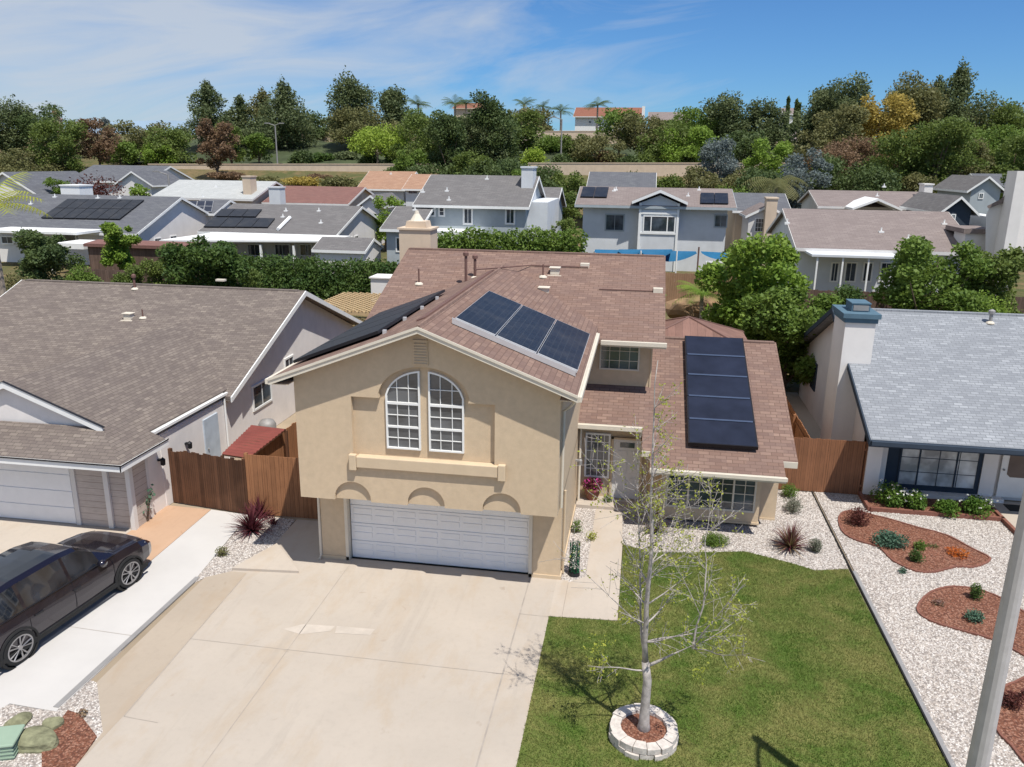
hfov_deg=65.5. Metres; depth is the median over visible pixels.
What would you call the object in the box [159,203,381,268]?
house
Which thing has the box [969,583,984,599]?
shrub
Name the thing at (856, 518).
shrub
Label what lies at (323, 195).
house
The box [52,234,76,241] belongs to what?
window
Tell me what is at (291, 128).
tree
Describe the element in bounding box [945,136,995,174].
tree
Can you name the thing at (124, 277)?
tree
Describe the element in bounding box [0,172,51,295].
palm tree
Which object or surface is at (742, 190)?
tree
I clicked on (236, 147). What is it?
tree
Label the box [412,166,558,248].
house
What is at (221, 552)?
shrub
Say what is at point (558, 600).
front walk
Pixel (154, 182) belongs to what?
house
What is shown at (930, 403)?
white house
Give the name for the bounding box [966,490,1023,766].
street lamp
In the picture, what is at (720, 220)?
window
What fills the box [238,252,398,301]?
hedge
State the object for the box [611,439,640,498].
front door
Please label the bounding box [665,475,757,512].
window
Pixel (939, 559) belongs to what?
planting bed
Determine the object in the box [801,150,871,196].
tree
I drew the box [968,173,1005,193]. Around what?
house
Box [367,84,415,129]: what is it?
tree
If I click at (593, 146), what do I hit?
tree
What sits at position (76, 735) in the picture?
bark patch
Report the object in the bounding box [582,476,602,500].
flower pot
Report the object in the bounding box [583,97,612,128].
palm tree
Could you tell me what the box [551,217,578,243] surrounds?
tree
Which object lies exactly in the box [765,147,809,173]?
tree
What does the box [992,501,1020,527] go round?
entry path
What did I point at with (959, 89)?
tree
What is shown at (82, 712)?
shrub
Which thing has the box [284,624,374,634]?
driveway patch
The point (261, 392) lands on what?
window
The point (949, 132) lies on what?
tree
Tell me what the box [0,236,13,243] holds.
window
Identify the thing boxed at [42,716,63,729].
boulder
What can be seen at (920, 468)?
window
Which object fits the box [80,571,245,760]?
driveway slab
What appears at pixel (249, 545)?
gravel bed
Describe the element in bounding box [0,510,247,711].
side driveway
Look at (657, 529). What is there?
tufted grass
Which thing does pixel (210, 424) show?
side door
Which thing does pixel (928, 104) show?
tree
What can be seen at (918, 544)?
shrub
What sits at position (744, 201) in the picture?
house
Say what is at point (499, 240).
hedge
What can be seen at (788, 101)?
tree
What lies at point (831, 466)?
wooden fence
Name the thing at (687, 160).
tree
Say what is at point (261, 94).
tree
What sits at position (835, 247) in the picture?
house
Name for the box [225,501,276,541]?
spiky plant
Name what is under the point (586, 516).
gravel bed
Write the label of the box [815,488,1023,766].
gravel bed
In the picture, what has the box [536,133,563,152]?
tree
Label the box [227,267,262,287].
tree
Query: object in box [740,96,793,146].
tree
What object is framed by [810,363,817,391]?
window
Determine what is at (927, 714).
edging strip
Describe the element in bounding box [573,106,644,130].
house
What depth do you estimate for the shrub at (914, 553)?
21.85 m
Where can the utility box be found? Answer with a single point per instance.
(9, 738)
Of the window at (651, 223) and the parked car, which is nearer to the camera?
the parked car
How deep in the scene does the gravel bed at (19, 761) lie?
15.52 m
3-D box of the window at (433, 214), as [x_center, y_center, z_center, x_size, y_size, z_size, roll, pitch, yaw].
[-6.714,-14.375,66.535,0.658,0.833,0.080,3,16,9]
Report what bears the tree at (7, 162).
on the ground at (200, 174)
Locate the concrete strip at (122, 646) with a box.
[53,577,198,707]
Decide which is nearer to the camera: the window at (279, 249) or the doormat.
the doormat
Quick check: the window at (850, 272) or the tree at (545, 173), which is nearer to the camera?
the window at (850, 272)
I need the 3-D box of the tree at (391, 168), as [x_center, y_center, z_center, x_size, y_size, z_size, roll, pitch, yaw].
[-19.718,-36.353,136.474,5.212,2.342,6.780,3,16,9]
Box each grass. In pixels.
[635,513,672,538]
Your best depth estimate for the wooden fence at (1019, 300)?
47.53 m
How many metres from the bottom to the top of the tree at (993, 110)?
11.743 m
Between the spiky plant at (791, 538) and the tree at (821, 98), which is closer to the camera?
the spiky plant at (791, 538)
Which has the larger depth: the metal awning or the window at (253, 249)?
the window at (253, 249)
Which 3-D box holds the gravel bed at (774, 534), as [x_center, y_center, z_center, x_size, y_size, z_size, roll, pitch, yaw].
[6.482,4.230,24.384,6.180,0.100,5.540,3,16,9]
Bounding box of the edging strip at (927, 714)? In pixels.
[853,571,956,766]
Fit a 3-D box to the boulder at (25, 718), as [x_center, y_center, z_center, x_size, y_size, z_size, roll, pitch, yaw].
[-9.467,6.469,15.258,0.423,0.240,0.540,3,16,9]
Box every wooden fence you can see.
[72,268,237,283]
[241,422,297,458]
[243,452,320,518]
[665,273,731,301]
[778,437,867,494]
[786,397,809,458]
[801,289,1023,321]
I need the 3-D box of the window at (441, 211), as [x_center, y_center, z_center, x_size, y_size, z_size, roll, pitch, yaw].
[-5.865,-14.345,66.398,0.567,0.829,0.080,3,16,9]
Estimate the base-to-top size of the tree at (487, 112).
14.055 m
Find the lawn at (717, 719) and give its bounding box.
[516,547,947,766]
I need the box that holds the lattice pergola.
[324,292,380,315]
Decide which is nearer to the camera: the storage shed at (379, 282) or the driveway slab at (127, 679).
the driveway slab at (127, 679)
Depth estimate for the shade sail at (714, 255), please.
64.41 m
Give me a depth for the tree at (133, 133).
161.02 m
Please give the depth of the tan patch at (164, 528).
23.48 m
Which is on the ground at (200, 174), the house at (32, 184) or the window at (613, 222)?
the house at (32, 184)
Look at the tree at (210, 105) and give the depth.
171.66 m
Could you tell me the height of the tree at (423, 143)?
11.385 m
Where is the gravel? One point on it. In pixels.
(984, 540)
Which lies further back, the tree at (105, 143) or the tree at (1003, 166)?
the tree at (105, 143)
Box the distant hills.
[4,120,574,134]
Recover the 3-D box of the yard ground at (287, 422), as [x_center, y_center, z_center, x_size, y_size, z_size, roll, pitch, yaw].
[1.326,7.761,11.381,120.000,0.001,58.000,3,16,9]
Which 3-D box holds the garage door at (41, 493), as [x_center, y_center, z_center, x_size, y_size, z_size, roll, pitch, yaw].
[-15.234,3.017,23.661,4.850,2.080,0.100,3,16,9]
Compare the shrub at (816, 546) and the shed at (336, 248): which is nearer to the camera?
the shrub at (816, 546)
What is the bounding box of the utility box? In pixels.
[0,724,24,760]
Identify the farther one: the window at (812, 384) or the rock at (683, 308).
the rock at (683, 308)
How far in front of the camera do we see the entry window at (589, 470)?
25.36 m
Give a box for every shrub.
[76,707,87,717]
[143,484,155,521]
[215,546,229,556]
[267,516,277,524]
[568,540,580,577]
[571,519,582,532]
[586,530,597,540]
[602,495,613,502]
[702,531,729,548]
[781,482,798,497]
[782,495,803,514]
[807,537,822,552]
[844,505,873,526]
[869,528,910,549]
[899,566,906,573]
[908,548,925,563]
[913,539,927,550]
[925,543,937,548]
[932,597,944,606]
[944,545,972,558]
[963,608,984,623]
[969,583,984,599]
[1002,689,1023,712]
[1017,688,1023,699]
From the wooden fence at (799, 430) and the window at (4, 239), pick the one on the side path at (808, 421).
the wooden fence at (799, 430)
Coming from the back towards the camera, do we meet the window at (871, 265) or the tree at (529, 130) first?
the tree at (529, 130)
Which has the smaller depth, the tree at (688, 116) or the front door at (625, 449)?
the front door at (625, 449)
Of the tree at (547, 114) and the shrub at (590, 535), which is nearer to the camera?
the shrub at (590, 535)
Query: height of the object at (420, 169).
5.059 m
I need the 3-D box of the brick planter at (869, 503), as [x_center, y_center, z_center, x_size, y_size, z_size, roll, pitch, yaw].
[13.043,4.326,23.921,3.980,0.152,4.450,3,16,9]
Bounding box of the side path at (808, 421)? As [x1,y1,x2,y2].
[780,392,820,491]
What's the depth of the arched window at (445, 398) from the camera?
18.96 m
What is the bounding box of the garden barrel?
[258,418,275,427]
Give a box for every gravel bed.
[0,680,102,766]
[195,517,294,582]
[561,508,595,581]
[622,490,848,569]
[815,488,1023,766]
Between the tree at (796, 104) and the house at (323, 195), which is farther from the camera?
the tree at (796, 104)
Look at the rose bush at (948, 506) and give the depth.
24.72 m
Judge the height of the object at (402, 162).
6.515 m
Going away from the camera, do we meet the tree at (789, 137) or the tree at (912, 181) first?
the tree at (912, 181)
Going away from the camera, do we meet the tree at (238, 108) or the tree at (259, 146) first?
the tree at (259, 146)
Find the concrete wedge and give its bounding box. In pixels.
[232,543,298,572]
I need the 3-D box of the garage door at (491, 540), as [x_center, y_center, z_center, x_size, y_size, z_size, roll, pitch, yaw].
[-1.948,3.886,21.185,4.880,2.100,0.090,3,16,9]
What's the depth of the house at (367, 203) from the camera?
85.73 m
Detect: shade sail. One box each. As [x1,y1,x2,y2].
[593,249,696,280]
[696,247,726,270]
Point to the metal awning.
(253, 439)
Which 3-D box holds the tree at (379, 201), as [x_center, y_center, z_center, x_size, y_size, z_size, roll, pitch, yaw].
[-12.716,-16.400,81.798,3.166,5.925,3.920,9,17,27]
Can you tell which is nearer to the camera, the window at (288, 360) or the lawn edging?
the lawn edging
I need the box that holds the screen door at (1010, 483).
[995,455,1023,497]
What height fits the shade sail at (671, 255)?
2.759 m
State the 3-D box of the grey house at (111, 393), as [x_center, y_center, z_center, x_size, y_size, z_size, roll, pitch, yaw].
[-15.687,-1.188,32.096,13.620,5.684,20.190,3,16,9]
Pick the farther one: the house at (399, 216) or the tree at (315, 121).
the tree at (315, 121)
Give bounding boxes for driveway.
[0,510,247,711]
[0,517,130,553]
[76,519,556,766]
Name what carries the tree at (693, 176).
on the ground at (200, 174)
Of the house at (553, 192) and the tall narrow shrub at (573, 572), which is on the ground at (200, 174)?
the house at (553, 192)
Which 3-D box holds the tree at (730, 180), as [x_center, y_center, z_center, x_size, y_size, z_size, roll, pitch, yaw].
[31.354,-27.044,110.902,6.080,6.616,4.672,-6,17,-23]
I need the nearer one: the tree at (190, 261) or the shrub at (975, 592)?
the shrub at (975, 592)
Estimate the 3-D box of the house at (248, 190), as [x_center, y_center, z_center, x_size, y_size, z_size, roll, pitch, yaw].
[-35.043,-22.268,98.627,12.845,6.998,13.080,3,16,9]
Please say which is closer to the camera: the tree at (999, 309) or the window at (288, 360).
the window at (288, 360)
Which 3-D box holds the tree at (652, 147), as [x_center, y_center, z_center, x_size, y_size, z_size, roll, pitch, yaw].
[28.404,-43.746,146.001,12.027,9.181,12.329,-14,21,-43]
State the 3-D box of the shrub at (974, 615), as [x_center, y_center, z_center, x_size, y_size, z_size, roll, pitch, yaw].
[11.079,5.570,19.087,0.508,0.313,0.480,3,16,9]
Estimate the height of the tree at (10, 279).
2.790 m
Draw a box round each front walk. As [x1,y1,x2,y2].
[549,580,568,616]
[562,509,622,620]
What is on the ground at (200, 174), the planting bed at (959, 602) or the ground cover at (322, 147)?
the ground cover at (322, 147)
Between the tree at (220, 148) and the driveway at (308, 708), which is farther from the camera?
the tree at (220, 148)
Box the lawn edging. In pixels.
[811,491,950,766]
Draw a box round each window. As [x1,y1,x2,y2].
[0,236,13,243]
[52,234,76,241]
[247,244,262,255]
[251,379,272,411]
[274,244,290,255]
[284,354,293,367]
[299,244,312,255]
[385,371,420,450]
[395,237,398,251]
[408,191,417,193]
[428,371,464,453]
[430,208,435,216]
[438,208,444,216]
[463,208,472,224]
[505,209,514,224]
[584,432,610,477]
[599,344,639,370]
[604,214,624,231]
[643,215,675,232]
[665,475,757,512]
[713,214,727,227]
[754,218,763,231]
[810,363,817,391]
[829,262,839,281]
[843,262,857,282]
[861,262,873,281]
[878,262,891,281]
[896,449,981,490]
[978,193,983,198]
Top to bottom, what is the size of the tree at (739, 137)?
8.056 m
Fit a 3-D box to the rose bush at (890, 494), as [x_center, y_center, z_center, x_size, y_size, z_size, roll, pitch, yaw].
[12.030,3.542,25.423,1.121,0.874,1.110,3,16,9]
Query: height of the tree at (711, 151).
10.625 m
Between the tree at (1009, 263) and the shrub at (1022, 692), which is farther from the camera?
the tree at (1009, 263)
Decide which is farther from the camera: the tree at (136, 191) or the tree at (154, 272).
the tree at (136, 191)
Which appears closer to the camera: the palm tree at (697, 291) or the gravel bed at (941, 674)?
the gravel bed at (941, 674)
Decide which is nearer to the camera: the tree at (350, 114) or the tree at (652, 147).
the tree at (652, 147)
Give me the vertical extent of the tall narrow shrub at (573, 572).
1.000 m
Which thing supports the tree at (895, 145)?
on the ground at (200, 174)
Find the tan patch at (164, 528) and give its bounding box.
[127,505,209,562]
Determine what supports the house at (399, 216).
on the ground at (200, 174)
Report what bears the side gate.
on the yard ground at (287, 422)
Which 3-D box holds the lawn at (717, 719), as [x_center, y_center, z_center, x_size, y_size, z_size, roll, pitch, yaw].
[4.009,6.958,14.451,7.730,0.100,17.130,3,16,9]
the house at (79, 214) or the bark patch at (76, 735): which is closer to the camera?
the bark patch at (76, 735)
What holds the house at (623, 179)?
on the ground at (200, 174)
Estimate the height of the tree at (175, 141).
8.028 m
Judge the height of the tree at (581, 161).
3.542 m
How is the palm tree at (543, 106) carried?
on the ground at (200, 174)
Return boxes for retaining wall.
[148,164,438,172]
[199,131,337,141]
[522,131,680,143]
[528,163,788,176]
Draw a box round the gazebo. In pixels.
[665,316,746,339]
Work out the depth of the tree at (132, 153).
157.40 m
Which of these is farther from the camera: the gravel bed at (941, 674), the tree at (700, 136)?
the tree at (700, 136)
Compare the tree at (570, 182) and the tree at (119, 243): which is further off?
the tree at (570, 182)
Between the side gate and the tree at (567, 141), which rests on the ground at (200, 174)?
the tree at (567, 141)
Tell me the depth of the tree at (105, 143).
147.01 m
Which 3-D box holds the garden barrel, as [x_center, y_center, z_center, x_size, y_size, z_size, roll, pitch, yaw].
[-9.340,1.801,30.442,0.660,0.970,0.660,3,16,9]
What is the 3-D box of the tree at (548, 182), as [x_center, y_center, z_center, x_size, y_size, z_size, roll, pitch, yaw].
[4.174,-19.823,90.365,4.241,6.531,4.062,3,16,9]
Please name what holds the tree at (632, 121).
on the ground at (200, 174)
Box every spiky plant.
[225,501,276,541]
[243,492,280,518]
[767,521,810,559]
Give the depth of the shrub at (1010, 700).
15.95 m
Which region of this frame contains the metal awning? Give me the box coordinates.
[220,425,289,457]
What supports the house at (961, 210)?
on the ground at (200, 174)
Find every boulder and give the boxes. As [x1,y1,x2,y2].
[3,712,32,725]
[17,725,58,753]
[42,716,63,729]
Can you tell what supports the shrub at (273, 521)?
on the gravel bed at (249, 545)
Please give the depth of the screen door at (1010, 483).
25.81 m
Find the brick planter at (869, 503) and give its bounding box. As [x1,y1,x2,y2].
[858,491,1014,533]
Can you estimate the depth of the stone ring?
14.89 m
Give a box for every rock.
[665,298,698,317]
[689,295,717,313]
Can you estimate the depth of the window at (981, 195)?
82.96 m
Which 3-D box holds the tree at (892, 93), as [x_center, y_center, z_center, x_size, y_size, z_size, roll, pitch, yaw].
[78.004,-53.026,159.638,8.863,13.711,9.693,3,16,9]
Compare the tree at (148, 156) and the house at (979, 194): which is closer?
the house at (979, 194)
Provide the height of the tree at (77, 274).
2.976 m
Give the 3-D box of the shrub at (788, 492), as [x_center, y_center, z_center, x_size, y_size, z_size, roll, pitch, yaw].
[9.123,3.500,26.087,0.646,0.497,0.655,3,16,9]
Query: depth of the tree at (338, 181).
129.30 m
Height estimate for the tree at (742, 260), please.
7.374 m
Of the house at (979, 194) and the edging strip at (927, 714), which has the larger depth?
the house at (979, 194)
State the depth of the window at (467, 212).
66.15 m
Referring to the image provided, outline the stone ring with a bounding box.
[608,703,678,760]
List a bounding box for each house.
[0,171,110,202]
[0,184,208,269]
[0,274,361,529]
[80,165,193,194]
[113,170,180,195]
[152,176,282,203]
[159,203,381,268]
[190,199,234,221]
[261,186,373,205]
[265,210,797,579]
[357,171,417,205]
[357,193,405,243]
[379,206,433,264]
[402,174,430,205]
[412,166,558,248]
[452,103,477,116]
[543,187,566,235]
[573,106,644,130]
[574,186,736,271]
[587,172,656,186]
[648,112,687,127]
[725,192,790,252]
[739,197,779,265]
[766,208,978,291]
[780,108,793,123]
[796,299,1023,502]
[797,183,934,210]
[899,192,985,226]
[933,175,1003,213]
[945,171,1023,287]
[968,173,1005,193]
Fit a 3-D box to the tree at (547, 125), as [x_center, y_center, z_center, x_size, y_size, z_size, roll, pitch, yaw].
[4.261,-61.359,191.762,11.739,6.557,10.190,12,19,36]
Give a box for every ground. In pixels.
[0,134,1023,393]
[91,412,1020,730]
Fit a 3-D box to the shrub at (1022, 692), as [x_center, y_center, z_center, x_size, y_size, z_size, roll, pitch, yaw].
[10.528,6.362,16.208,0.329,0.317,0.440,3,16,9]
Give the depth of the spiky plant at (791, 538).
22.52 m
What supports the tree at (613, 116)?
on the ground at (200, 174)
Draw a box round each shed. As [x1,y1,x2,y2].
[83,239,202,270]
[311,237,383,275]
[369,274,392,301]
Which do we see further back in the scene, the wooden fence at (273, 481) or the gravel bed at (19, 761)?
the wooden fence at (273, 481)
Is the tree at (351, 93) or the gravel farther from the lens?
the tree at (351, 93)
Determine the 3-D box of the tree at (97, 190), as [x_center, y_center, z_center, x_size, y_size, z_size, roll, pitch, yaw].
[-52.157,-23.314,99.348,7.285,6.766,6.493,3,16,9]
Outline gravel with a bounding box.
[0,490,1023,766]
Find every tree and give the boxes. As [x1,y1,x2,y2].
[0,94,33,161]
[0,147,66,172]
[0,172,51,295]
[3,271,32,291]
[7,101,82,154]
[7,165,35,171]
[11,227,86,280]
[24,117,88,172]
[42,177,69,193]
[63,262,103,281]
[69,169,125,195]
[73,117,121,164]
[97,139,140,164]
[99,117,113,136]
[99,221,142,269]
[102,119,183,157]
[110,264,144,282]
[129,183,150,195]
[137,257,171,284]
[138,143,180,165]
[142,126,197,163]
[155,234,252,286]
[173,78,243,147]
[195,116,240,179]
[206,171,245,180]
[214,120,245,163]
[223,93,256,145]
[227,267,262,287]
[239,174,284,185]
[242,74,321,149]
[242,132,274,163]
[243,85,288,143]
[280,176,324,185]
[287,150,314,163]
[300,110,329,139]
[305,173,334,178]
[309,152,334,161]
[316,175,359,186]
[324,65,380,146]
[325,102,415,152]
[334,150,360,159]
[344,122,411,163]
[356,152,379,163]
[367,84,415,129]
[373,195,404,250]
[382,166,398,170]
[383,150,397,161]
[386,109,448,163]
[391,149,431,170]
[401,107,428,140]
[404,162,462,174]
[406,95,432,113]
[422,109,471,173]
[441,94,471,115]
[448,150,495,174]
[454,110,515,162]
[456,97,477,113]
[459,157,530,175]
[466,89,523,166]
[506,105,555,130]
[508,108,545,158]
[511,169,540,178]
[512,97,536,110]
[514,115,552,130]
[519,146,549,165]
[533,99,553,110]
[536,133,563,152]
[536,163,563,186]
[538,360,764,732]
[543,179,566,220]
[551,104,573,130]
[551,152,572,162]
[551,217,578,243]
[552,170,586,216]
[558,133,588,162]
[559,186,581,228]
[568,133,627,162]
[573,154,594,162]
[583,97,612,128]
[593,107,645,154]
[593,150,611,162]
[610,112,669,151]
[614,154,640,162]
[634,118,698,160]
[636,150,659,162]
[656,173,685,187]
[658,124,718,162]
[670,105,746,140]
[672,280,722,319]
[678,153,699,162]
[682,165,724,188]
[694,232,812,346]
[697,135,743,187]
[698,90,758,145]
[715,183,747,192]
[716,128,772,162]
[720,165,754,192]
[734,166,786,193]
[738,285,844,393]
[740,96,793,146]
[740,136,793,185]
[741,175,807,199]
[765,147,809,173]
[769,147,833,208]
[773,116,796,142]
[785,95,790,125]
[786,82,847,151]
[788,101,872,171]
[792,98,798,122]
[796,102,801,129]
[800,134,897,190]
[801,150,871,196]
[815,70,882,146]
[831,281,866,304]
[851,162,905,190]
[853,91,920,161]
[854,127,944,190]
[867,70,949,167]
[868,235,997,311]
[881,85,905,132]
[899,115,989,191]
[900,75,946,157]
[901,172,939,192]
[927,56,1001,160]
[945,123,1023,173]
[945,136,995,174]
[946,290,1012,312]
[959,243,1023,313]
[965,98,1023,135]
[977,98,1023,162]
[981,134,1023,173]
[999,173,1006,199]
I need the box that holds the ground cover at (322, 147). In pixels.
[124,139,961,170]
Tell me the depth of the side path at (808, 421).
34.68 m
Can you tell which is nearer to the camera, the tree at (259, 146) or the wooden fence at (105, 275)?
the wooden fence at (105, 275)
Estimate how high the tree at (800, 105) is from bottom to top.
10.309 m
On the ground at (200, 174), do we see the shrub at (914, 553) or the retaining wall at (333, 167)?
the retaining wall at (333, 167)
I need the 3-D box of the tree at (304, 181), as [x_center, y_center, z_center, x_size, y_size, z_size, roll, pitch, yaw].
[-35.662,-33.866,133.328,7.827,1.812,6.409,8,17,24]
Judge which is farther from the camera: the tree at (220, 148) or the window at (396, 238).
the tree at (220, 148)
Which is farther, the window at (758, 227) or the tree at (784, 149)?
the tree at (784, 149)
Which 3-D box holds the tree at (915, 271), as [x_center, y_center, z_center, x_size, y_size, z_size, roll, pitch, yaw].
[22.668,-4.815,43.196,6.139,6.506,6.518,9,17,27]
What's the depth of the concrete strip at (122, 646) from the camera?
17.81 m
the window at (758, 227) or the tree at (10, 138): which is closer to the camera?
the window at (758, 227)
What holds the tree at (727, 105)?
on the ground at (200, 174)
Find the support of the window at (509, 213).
in the house at (459, 203)
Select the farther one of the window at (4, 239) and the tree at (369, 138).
the tree at (369, 138)
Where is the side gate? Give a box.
[168,448,249,513]
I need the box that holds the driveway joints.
[124,560,547,766]
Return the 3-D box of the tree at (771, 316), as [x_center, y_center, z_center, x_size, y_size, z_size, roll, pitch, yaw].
[13.031,-1.877,36.830,5.186,5.648,4.959,10,18,30]
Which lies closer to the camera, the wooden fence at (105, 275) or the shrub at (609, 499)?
the shrub at (609, 499)
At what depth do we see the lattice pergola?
46.22 m
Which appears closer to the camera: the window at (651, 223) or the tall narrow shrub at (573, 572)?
the tall narrow shrub at (573, 572)
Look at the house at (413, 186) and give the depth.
110.08 m
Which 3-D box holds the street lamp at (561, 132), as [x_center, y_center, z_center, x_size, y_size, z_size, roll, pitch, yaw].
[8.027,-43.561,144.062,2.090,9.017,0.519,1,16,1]
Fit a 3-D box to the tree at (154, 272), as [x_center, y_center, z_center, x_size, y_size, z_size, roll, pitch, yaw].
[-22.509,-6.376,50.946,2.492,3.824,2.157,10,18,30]
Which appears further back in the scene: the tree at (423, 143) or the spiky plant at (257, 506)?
the tree at (423, 143)
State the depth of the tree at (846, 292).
43.73 m
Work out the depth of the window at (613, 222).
71.17 m
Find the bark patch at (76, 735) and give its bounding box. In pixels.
[42,710,96,766]
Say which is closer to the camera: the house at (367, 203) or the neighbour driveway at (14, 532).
the neighbour driveway at (14, 532)
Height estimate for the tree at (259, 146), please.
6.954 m
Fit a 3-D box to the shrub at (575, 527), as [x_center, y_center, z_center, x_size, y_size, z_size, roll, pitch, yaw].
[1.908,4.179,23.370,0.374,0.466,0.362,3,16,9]
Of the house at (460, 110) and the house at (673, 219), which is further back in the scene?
the house at (460, 110)
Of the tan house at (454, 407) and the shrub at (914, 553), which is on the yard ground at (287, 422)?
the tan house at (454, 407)
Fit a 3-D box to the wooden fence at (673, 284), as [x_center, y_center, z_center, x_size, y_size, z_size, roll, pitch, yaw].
[12.370,-6.125,53.024,4.828,2.428,0.128,3,16,9]
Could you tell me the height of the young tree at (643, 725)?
7.290 m
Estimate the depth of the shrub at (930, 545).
22.75 m
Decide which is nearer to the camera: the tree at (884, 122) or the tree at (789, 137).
the tree at (884, 122)
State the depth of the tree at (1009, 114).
137.69 m
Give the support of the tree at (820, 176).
on the ground at (200, 174)
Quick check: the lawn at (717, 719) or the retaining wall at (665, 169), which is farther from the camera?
the retaining wall at (665, 169)
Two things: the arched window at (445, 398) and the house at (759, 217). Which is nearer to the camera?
the arched window at (445, 398)
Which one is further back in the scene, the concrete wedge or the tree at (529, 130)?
the tree at (529, 130)
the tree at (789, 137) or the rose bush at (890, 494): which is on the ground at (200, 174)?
the tree at (789, 137)
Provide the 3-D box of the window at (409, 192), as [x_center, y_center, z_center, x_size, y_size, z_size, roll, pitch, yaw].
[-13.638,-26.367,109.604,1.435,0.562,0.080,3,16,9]
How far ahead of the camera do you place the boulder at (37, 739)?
14.55 m
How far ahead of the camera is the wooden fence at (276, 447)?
26.61 m
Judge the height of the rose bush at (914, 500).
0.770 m
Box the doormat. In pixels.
[1003,504,1019,511]
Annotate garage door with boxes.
[0,463,76,523]
[350,499,528,573]
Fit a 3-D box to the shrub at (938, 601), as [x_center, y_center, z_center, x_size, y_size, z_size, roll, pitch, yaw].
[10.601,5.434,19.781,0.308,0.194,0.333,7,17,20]
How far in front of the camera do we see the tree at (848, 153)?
113.41 m
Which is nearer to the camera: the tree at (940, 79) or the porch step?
the porch step
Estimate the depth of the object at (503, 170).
119.37 m
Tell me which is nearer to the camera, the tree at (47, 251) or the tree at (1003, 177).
the tree at (47, 251)
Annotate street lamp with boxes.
[152,171,169,185]
[264,123,283,163]
[551,116,562,153]
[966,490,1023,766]
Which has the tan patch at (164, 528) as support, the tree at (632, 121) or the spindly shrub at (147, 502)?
the spindly shrub at (147, 502)
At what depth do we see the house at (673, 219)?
70.56 m
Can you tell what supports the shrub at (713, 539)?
on the gravel bed at (774, 534)
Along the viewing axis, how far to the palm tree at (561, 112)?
214.16 m
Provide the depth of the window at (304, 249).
71.19 m
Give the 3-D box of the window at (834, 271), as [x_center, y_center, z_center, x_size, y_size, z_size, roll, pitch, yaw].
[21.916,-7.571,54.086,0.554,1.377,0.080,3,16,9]
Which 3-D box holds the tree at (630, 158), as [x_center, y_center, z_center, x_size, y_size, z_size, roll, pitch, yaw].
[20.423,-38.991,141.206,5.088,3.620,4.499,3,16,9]
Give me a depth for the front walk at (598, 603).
20.82 m
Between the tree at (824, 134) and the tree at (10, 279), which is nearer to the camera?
the tree at (10, 279)
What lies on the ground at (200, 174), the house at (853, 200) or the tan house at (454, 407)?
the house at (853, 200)
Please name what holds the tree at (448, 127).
on the ground at (200, 174)
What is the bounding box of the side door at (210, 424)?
[202,412,220,456]
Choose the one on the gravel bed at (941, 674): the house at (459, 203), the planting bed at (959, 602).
the planting bed at (959, 602)
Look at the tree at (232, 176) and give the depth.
135.82 m
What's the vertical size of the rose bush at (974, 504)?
0.748 m
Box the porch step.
[576,495,645,512]
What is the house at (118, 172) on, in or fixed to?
on the ground at (200, 174)
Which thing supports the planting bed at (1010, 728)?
on the gravel
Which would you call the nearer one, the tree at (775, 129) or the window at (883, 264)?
the window at (883, 264)
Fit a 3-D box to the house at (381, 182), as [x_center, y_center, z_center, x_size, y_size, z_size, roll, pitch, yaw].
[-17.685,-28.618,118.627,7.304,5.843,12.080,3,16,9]
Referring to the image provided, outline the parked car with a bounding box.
[0,531,150,669]
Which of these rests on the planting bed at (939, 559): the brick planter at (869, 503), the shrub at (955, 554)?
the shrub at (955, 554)
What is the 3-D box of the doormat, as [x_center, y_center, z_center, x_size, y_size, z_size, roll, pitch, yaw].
[16.296,3.992,25.404,0.950,0.020,0.500,3,16,9]
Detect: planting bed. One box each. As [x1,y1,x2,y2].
[838,510,990,572]
[916,585,1023,656]
[996,676,1023,763]
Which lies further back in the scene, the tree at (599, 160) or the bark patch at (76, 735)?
the tree at (599, 160)
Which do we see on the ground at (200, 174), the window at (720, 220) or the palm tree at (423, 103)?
the palm tree at (423, 103)
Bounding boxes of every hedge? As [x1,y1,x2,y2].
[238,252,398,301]
[437,225,589,252]
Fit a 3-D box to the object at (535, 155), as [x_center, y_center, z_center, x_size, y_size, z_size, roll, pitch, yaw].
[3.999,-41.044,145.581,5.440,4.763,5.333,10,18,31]
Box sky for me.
[0,0,1023,129]
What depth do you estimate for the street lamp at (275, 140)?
152.47 m
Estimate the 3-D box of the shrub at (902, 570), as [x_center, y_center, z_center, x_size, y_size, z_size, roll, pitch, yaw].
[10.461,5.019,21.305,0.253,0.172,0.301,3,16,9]
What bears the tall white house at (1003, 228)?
on the ground at (200, 174)
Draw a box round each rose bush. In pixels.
[868,479,908,507]
[902,487,938,509]
[931,499,961,519]
[959,494,994,519]
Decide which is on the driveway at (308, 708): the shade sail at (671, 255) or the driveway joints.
the driveway joints

